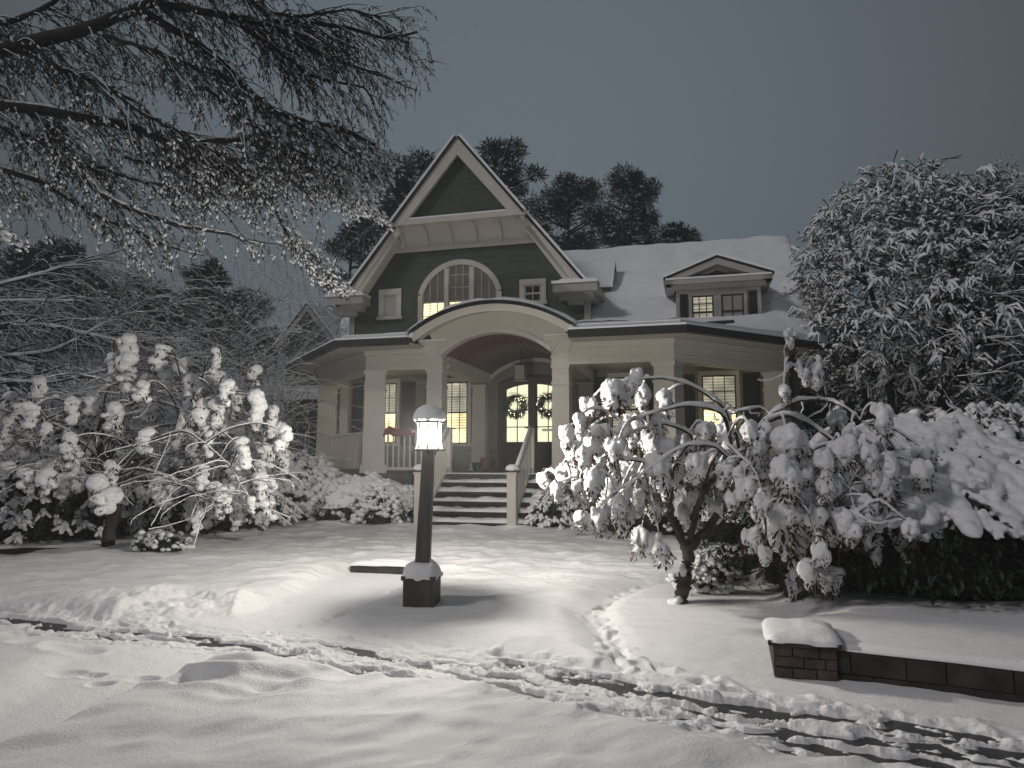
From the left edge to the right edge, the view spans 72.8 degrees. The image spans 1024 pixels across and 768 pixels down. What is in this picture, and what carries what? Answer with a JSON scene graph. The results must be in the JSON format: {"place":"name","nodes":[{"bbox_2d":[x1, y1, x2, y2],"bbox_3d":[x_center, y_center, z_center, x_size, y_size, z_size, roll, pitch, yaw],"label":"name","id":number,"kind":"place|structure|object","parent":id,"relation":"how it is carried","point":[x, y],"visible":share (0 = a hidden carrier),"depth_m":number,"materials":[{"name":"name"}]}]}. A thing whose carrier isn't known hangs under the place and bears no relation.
{"place":"outdoors","nodes":[
{"label":"outdoors","id":0,"kind":"place"},
{"bbox_2d":[0,516,1023,767],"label":"snow ground","id":1,"kind":"structure","parent":0,"point":[552,602],"depth_m":5.33,"materials":[{"name":"white snow"}]},
{"bbox_2d":[0,547,56,554],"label":"bed edging","id":2,"kind":"object","parent":1,"relation":"on","point":[13,551],"visible":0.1,"depth_m":10.10,"materials":[{"name":"grey"}]},
{"bbox_2d":[0,401,182,544],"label":"evergreen shrub","id":3,"kind":"object","parent":1,"relation":"on","point":[28,517],"visible":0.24,"depth_m":11.15,"materials":[{"name":"white plant"}]},
{"bbox_2d":[0,211,243,437],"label":"spreading tree","id":4,"kind":"object","parent":1,"relation":"on","point":[52,324],"visible":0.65,"depth_m":14.51,"materials":[{"name":"grey plant"}]},
{"bbox_2d":[0,333,314,548],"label":"weeping tree","id":5,"kind":"object","parent":1,"relation":"on","point":[109,484],"visible":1,"depth_m":10.24,"materials":[{"name":"white plant"}]},
{"bbox_2d":[128,527,195,551],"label":"shrub","id":6,"kind":"object","parent":1,"relation":"on","point":[160,540],"visible":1,"depth_m":10.05,"materials":[{"name":"white plant"}]},
{"bbox_2d":[0,232,364,483],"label":"bare shrub","id":7,"kind":"object","parent":1,"relation":"on","point":[203,437],"visible":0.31,"depth_m":15.42,"materials":[{"name":"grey plant"}]},
{"bbox_2d":[120,456,303,533],"bbox_3d":[-6.119,2.027,13.071,4.420,1.377,2.876,0,-6,0],"label":"evergreen shrub","id":8,"kind":"object","parent":1,"relation":"on","point":[294,511],"visible":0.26,"depth_m":12.21,"materials":[{"name":"white plant"}]},
{"bbox_2d":[0,0,448,305],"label":"overhanging tree","id":9,"kind":"object","parent":1,"relation":"on","point":[212,169],"visible":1,"depth_m":8.41,"materials":[{"name":"grey plant"}]},
{"bbox_2d":[265,449,348,520],"bbox_3d":[-4.739,2.211,15.257,2.795,1.560,2.419,-4,-7,32],"label":"evergreen shrub","id":10,"kind":"object","parent":1,"relation":"on","point":[306,466],"visible":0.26,"depth_m":14.54,"materials":[{"name":"white plant"}]},
{"bbox_2d":[285,465,344,520],"bbox_3d":[-4.022,2.334,14.858,1.903,1.228,1.521,-2,-6,17],"label":"evergreen shrub","id":11,"kind":"object","parent":1,"relation":"on","point":[327,476],"visible":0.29,"depth_m":14.42,"materials":[{"name":"white plant"}]},
{"bbox_2d":[302,470,413,521],"bbox_3d":[-3.021,2.308,14.458,2.500,1.013,1.750,0,-6,0],"label":"clipped hedge","id":12,"kind":"object","parent":1,"relation":"on","point":[336,499],"visible":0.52,"depth_m":13.99,"materials":[{"name":"white plant"}]},
{"bbox_2d":[348,480,410,523],"bbox_3d":[-2.611,2.322,13.737,1.297,0.864,1.180,0,-6,0],"label":"shrub","id":13,"kind":"object","parent":1,"relation":"on","point":[383,501],"visible":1,"depth_m":13.41,"materials":[{"name":"white plant"}]},
{"bbox_2d":[349,559,411,574],"bbox_3d":[-1.604,2.442,9.111,1.080,0.290,0.200,-1,-6,11],"label":"stone edging","id":14,"kind":"object","parent":1,"relation":"on","point":[387,566],"visible":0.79,"depth_m":9.07,"materials":[{"name":"grey"}]},
{"bbox_2d":[401,404,445,607],"bbox_3d":[-0.894,1.265,7.153,0.413,2.115,0.370,-1,-6,8],"label":"lamp post","id":15,"kind":"object","parent":1,"relation":"on","point":[421,576],"visible":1,"depth_m":7.07,"materials":[{"name":"brown"}]},
{"bbox_2d":[524,481,595,528],"bbox_3d":[0.910,2.237,13.030,1.414,0.942,1.282,0,-6,0],"label":"shrub","id":16,"kind":"object","parent":1,"relation":"on","point":[543,511],"visible":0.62,"depth_m":12.65,"materials":[{"name":"white plant"}]},
{"bbox_2d":[605,476,700,532],"bbox_3d":[2.795,2.032,12.244,2.765,1.108,1.652,0,-6,0],"label":"clipped hedge","id":17,"kind":"object","parent":1,"relation":"on","point":[678,496],"visible":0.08,"depth_m":11.67,"materials":[{"name":"green plant"}]},
{"bbox_2d":[536,367,783,604],"bbox_3d":[1.885,1.154,7.464,3.165,2.523,1.743,1,-6,-11],"label":"weeping tree","id":18,"kind":"object","parent":1,"relation":"on","point":[622,485],"visible":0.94,"depth_m":7.11,"materials":[{"name":"white plant"}]},
{"bbox_2d":[664,562,724,588],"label":"bed plant","id":19,"kind":"object","parent":1,"relation":"on","point":[701,572],"visible":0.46,"depth_m":8.02,"materials":[{"name":"white plant"}]},
{"bbox_2d":[691,577,734,594],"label":"bed plant","id":20,"kind":"object","parent":1,"relation":"on","point":[707,585],"visible":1,"depth_m":7.62,"materials":[{"name":"white plant"}]},
{"bbox_2d":[694,554,747,580],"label":"bed plant","id":21,"kind":"object","parent":1,"relation":"on","point":[730,574],"visible":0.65,"depth_m":8.40,"materials":[{"name":"white plant"}]},
{"bbox_2d":[695,492,748,541],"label":"clipped hedge","id":22,"kind":"object","parent":1,"relation":"on","point":[704,520],"visible":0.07,"depth_m":10.93,"materials":[{"name":"green plant"}]},
{"bbox_2d":[705,554,749,578],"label":"bed plant","id":23,"kind":"object","parent":1,"relation":"on","point":[745,572],"visible":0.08,"depth_m":8.59,"materials":[{"name":"green plant"}]},
{"bbox_2d":[740,565,777,592],"bbox_3d":[2.720,2.135,7.653,0.416,0.267,0.357,2,-7,-20],"label":"wire hoop","id":24,"kind":"object","parent":1,"relation":"on","point":[753,580],"visible":0.66,"depth_m":7.58,"materials":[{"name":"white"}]},
{"bbox_2d":[762,617,842,681],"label":"brick pillar","id":25,"kind":"structure","parent":1,"relation":"on","point":[802,648],"depth_m":5.02,"materials":[{"name":"brown"}]},
{"bbox_2d":[709,327,939,602],"bbox_3d":[3.287,0.929,6.893,2.853,2.978,1.582,4,-8,-36],"label":"weeping tree","id":26,"kind":"object","parent":1,"relation":"on","point":[795,467],"visible":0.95,"depth_m":6.45,"materials":[{"name":"white plant"}]},
{"bbox_2d":[696,409,1023,605],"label":"yew hedge","id":27,"kind":"object","parent":1,"relation":"on","point":[969,515],"visible":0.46,"depth_m":6.62,"materials":[{"name":"green plant"}]},
{"bbox_2d":[778,150,1023,433],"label":"snow coated tree","id":28,"kind":"object","parent":1,"relation":"on","point":[948,382],"visible":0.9,"depth_m":14.48,"materials":[{"name":"grey plant"}]},
{"bbox_2d":[836,642,1023,702],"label":"retaining wall","id":29,"kind":"structure","parent":1,"relation":"on","point":[989,676],"depth_m":4.73,"materials":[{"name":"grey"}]},
{"bbox_2d":[922,401,1023,441],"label":"evergreen shrub","id":30,"kind":"object","parent":1,"relation":"on","point":[997,419],"visible":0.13,"depth_m":11.95,"materials":[{"name":"white plant"}]},
{"bbox_2d":[928,170,1023,406],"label":"snow coated tree","id":31,"kind":"object","parent":1,"relation":"on","point":[1017,394],"visible":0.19,"depth_m":14.51,"materials":[{"name":"grey plant"}]},
{"bbox_2d":[0,611,1023,767],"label":"road","id":32,"kind":"structure","parent":0,"point":[784,734],"depth_m":4.21,"materials":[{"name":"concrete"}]},
{"bbox_2d":[0,0,1023,457],"label":"sky","id":33,"kind":"structure","parent":0,"point":[750,114],"materials":[{"name":"grey"}]},
{"bbox_3d":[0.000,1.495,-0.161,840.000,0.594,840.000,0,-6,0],"label":"distant ground","id":34,"kind":"structure","parent":0,"visible":0},
{"bbox_2d":[0,234,134,383],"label":"pine tree","id":35,"kind":"object","parent":34,"relation":"on","point":[19,264],"visible":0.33,"depth_m":24.10,"materials":[{"name":"grey plant"}]},
{"bbox_2d":[1,364,164,440],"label":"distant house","id":36,"kind":"structure","parent":34,"relation":"on","point":[100,367],"depth_m":47.98,"materials":[{"name":"grey"}]},
{"bbox_2d":[88,271,193,433],"bbox_3d":[-14.305,-0.013,26.364,4.765,8.673,3.536,0,-6,0],"label":"pine tree","id":37,"kind":"object","parent":34,"relation":"on","point":[156,315],"visible":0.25,"depth_m":26.19,"materials":[{"name":"green plant"}]},
{"bbox_2d":[0,273,314,460],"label":"bare shrub","id":38,"kind":"object","parent":34,"relation":"on","point":[30,370],"visible":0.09,"depth_m":18.35,"materials":[{"name":"brown plant"}]},
{"bbox_2d":[0,210,396,461],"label":"bare shrub","id":39,"kind":"object","parent":34,"relation":"on","point":[231,374],"visible":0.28,"depth_m":19.49,"materials":[{"name":"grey plant"}]},
{"bbox_2d":[169,257,240,450],"bbox_3d":[-11.213,-0.248,25.296,2.527,8.921,2.243,0,-6,0],"label":"pine tree","id":40,"kind":"object","parent":34,"relation":"on","point":[207,272],"visible":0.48,"depth_m":25.18,"materials":[{"name":"green plant"}]},
{"bbox_2d":[37,107,425,457],"bbox_3d":[-8.529,-1.567,23.517,12.973,13.054,13.345,4,-7,-31],"label":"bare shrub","id":41,"kind":"object","parent":34,"relation":"on","point":[256,351],"visible":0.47,"depth_m":22.31,"materials":[{"name":"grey plant"}]},
{"bbox_2d":[202,287,284,434],"bbox_3d":[-10.434,0.279,27.243,3.740,8.307,3.316,0,-6,0],"label":"pine tree","id":42,"kind":"object","parent":34,"relation":"on","point":[246,306],"visible":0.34,"depth_m":26.94,"materials":[{"name":"green plant"}]},
{"bbox_2d":[263,301,348,457],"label":"neighbour house","id":43,"kind":"structure","parent":34,"relation":"on","point":[336,322],"depth_m":25.22,"materials":[{"name":"grey"}]},
{"bbox_2d":[289,425,306,455],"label":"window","id":44,"kind":"structure","parent":43,"relation":"in","point":[297,427],"depth_m":25.04,"materials":[{"name":"black glass"}]},
{"bbox_2d":[292,356,314,378],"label":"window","id":45,"kind":"structure","parent":43,"relation":"in","point":[303,376],"depth_m":25.23,"materials":[{"name":"black glass"}]},
{"bbox_2d":[307,425,316,457],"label":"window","id":46,"kind":"structure","parent":43,"relation":"in","point":[309,430],"depth_m":24.90,"materials":[{"name":"glass"}]},
{"bbox_2d":[109,25,547,383],"bbox_3d":[-5.812,-3.348,26.404,15.447,15.110,16.110,5,-8,-40],"label":"bare tree","id":47,"kind":"object","parent":34,"relation":"on","point":[297,277],"visible":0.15,"depth_m":23.76,"materials":[{"name":"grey plant"}]},
{"bbox_2d":[320,214,381,281],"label":"pine tree","id":48,"kind":"object","parent":34,"relation":"on","point":[334,245],"visible":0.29,"depth_m":31.33,"materials":[{"name":"green plant"}]},
{"bbox_2d":[346,145,439,266],"bbox_3d":[-4.363,-2.985,30.386,5.925,15.425,4.566,0,-6,0],"label":"pine tree","id":49,"kind":"object","parent":34,"relation":"on","point":[401,190],"visible":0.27,"depth_m":30.62,"materials":[{"name":"green plant"}]},
{"bbox_2d":[475,136,551,223],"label":"pine tree","id":50,"kind":"object","parent":34,"relation":"on","point":[496,149],"visible":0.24,"depth_m":29.60,"materials":[{"name":"green plant"}]},
{"bbox_2d":[285,133,835,526],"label":"house","id":51,"kind":"structure","parent":34,"relation":"on","point":[470,279],"depth_m":16.95,"materials":[{"name":"white"}]},
{"bbox_2d":[364,379,400,445],"bbox_3d":[-3.677,0.803,19.548,1.160,1.878,0.080,-2,-6,14],"label":"window","id":52,"kind":"structure","parent":51,"relation":"in","point":[392,385],"depth_m":19.50,"materials":[{"name":"yellow"}]},
{"bbox_2d":[376,288,402,319],"bbox_3d":[-3.143,-2.053,17.849,0.700,0.794,0.080,-2,-6,14],"label":"window","id":53,"kind":"structure","parent":51,"relation":"in","point":[390,300],"depth_m":17.86,"materials":[{"name":"grey"}]},
{"bbox_2d":[383,426,413,436],"bbox_3d":[-2.520,1.058,15.467,0.672,0.233,0.214,-2,-6,14],"label":"red cloth","id":54,"kind":"object","parent":51,"relation":"hanging from","point":[391,431],"visible":1,"depth_m":15.40,"materials":[{"name":"red fabric"}]},
{"bbox_2d":[447,378,471,445],"bbox_3d":[-1.550,0.765,19.006,0.950,1.878,0.080,-2,-6,14],"label":"window","id":55,"kind":"structure","parent":51,"relation":"in","point":[458,391],"depth_m":19.00,"materials":[{"name":"yellow"}]},
{"bbox_2d":[418,259,501,321],"bbox_3d":[-1.320,-2.149,17.397,2.200,1.989,0.070,-2,-6,14],"label":"arched window","id":56,"kind":"structure","parent":51,"relation":"in","point":[454,281],"depth_m":17.47,"materials":[{"name":"grey"}]},
{"bbox_2d":[472,463,480,470],"bbox_3d":[-0.903,2.107,17.648,0.260,0.220,0.260,0,-6,0],"label":"flower pot","id":57,"kind":"object","parent":51,"relation":"on","point":[476,466],"visible":0.88,"depth_m":17.55,"materials":[{"name":"green ceramic"}]},
{"bbox_2d":[480,457,491,470],"bbox_3d":[-0.659,2.032,17.562,0.310,0.350,0.310,0,-6,0],"label":"flower pot","id":58,"kind":"object","parent":51,"relation":"on","point":[485,463],"visible":0.93,"depth_m":17.45,"materials":[{"name":"brown ceramic"}]},
{"bbox_2d":[502,391,529,419],"bbox_3d":[0.093,0.584,18.429,0.804,0.805,0.360,-2,-6,14],"label":"wreath","id":59,"kind":"object","parent":51,"relation":"attached to","point":[519,412],"visible":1,"depth_m":18.38,"materials":[{"name":"green plant"}]},
{"bbox_2d":[513,349,527,380],"bbox_3d":[0.210,-0.472,16.861,0.290,0.780,0.290,-2,-6,14],"label":"hanging lantern","id":60,"kind":"object","parent":51,"relation":"hanging from","point":[520,370],"visible":1,"depth_m":16.73,"materials":[{"name":"grey glass"}]},
{"bbox_2d":[498,374,551,469],"bbox_3d":[0.549,1.002,18.364,1.900,2.549,0.152,-2,-6,14],"label":"door","id":61,"kind":"structure","parent":51,"relation":"in","point":[512,432],"depth_m":18.44,"materials":[{"name":"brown wood"}]},
{"bbox_2d":[519,278,547,303],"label":"window","id":62,"kind":"structure","parent":51,"relation":"in","point":[529,289],"depth_m":16.95,"materials":[{"name":"white glass"}]},
{"bbox_2d":[535,391,551,419],"bbox_3d":[0.967,0.560,18.186,0.829,0.801,0.336,-2,-6,14],"label":"wreath","id":63,"kind":"object","parent":51,"relation":"attached to","point":[540,402],"visible":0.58,"depth_m":18.20,"materials":[{"name":"green plant"}]},
{"bbox_2d":[607,373,640,445],"bbox_3d":[2.912,0.643,17.875,0.960,1.878,0.080,-2,-6,14],"label":"window","id":64,"kind":"structure","parent":51,"relation":"in","point":[612,422],"depth_m":17.93,"materials":[{"name":"grey glass"}]},
{"bbox_2d":[688,291,716,317],"bbox_3d":[4.347,-1.639,15.801,0.700,0.934,0.080,-2,-6,14],"label":"window","id":65,"kind":"structure","parent":51,"relation":"in","point":[701,304],"depth_m":15.84,"materials":[{"name":"yellow glass"}]},
{"bbox_2d":[698,370,740,433],"bbox_3d":[5.170,0.582,17.303,1.080,1.838,0.080,-2,-6,14],"label":"window","id":66,"kind":"structure","parent":51,"relation":"in","point":[725,385],"depth_m":17.36,"materials":[{"name":"yellow"}]},
{"bbox_2d":[717,289,747,316],"bbox_3d":[4.972,-1.656,15.643,0.710,0.934,0.080,-2,-6,14],"label":"window","id":67,"kind":"structure","parent":51,"relation":"in","point":[730,302],"depth_m":15.68,"materials":[{"name":"grey paint"}]},
{"bbox_2d":[532,171,608,250],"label":"pine tree","id":68,"kind":"object","parent":34,"relation":"on","point":[564,196],"visible":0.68,"depth_m":34.44,"materials":[{"name":"green plant"}]},
{"bbox_2d":[590,161,669,248],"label":"pine tree","id":69,"kind":"object","parent":34,"relation":"on","point":[615,229],"visible":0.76,"depth_m":33.71,"materials":[{"name":"green plant"}]},
{"bbox_2d":[641,220,708,244],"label":"pine tree","id":70,"kind":"object","parent":34,"relation":"on","point":[672,231],"visible":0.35,"depth_m":32.42,"materials":[{"name":"green plant"}]},
{"bbox_2d":[800,346,877,440],"bbox_3d":[10.949,1.081,24.184,4.193,6.033,3.864,0,-6,0],"label":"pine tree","id":71,"kind":"object","parent":34,"relation":"on","point":[811,407],"visible":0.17,"depth_m":23.47,"materials":[{"name":"green plant"}]},
{"bbox_2d":[879,342,1023,418],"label":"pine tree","id":72,"kind":"object","parent":34,"relation":"on","point":[920,417],"visible":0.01,"depth_m":24.00,"materials":[{"name":"green plant"}]}
]}

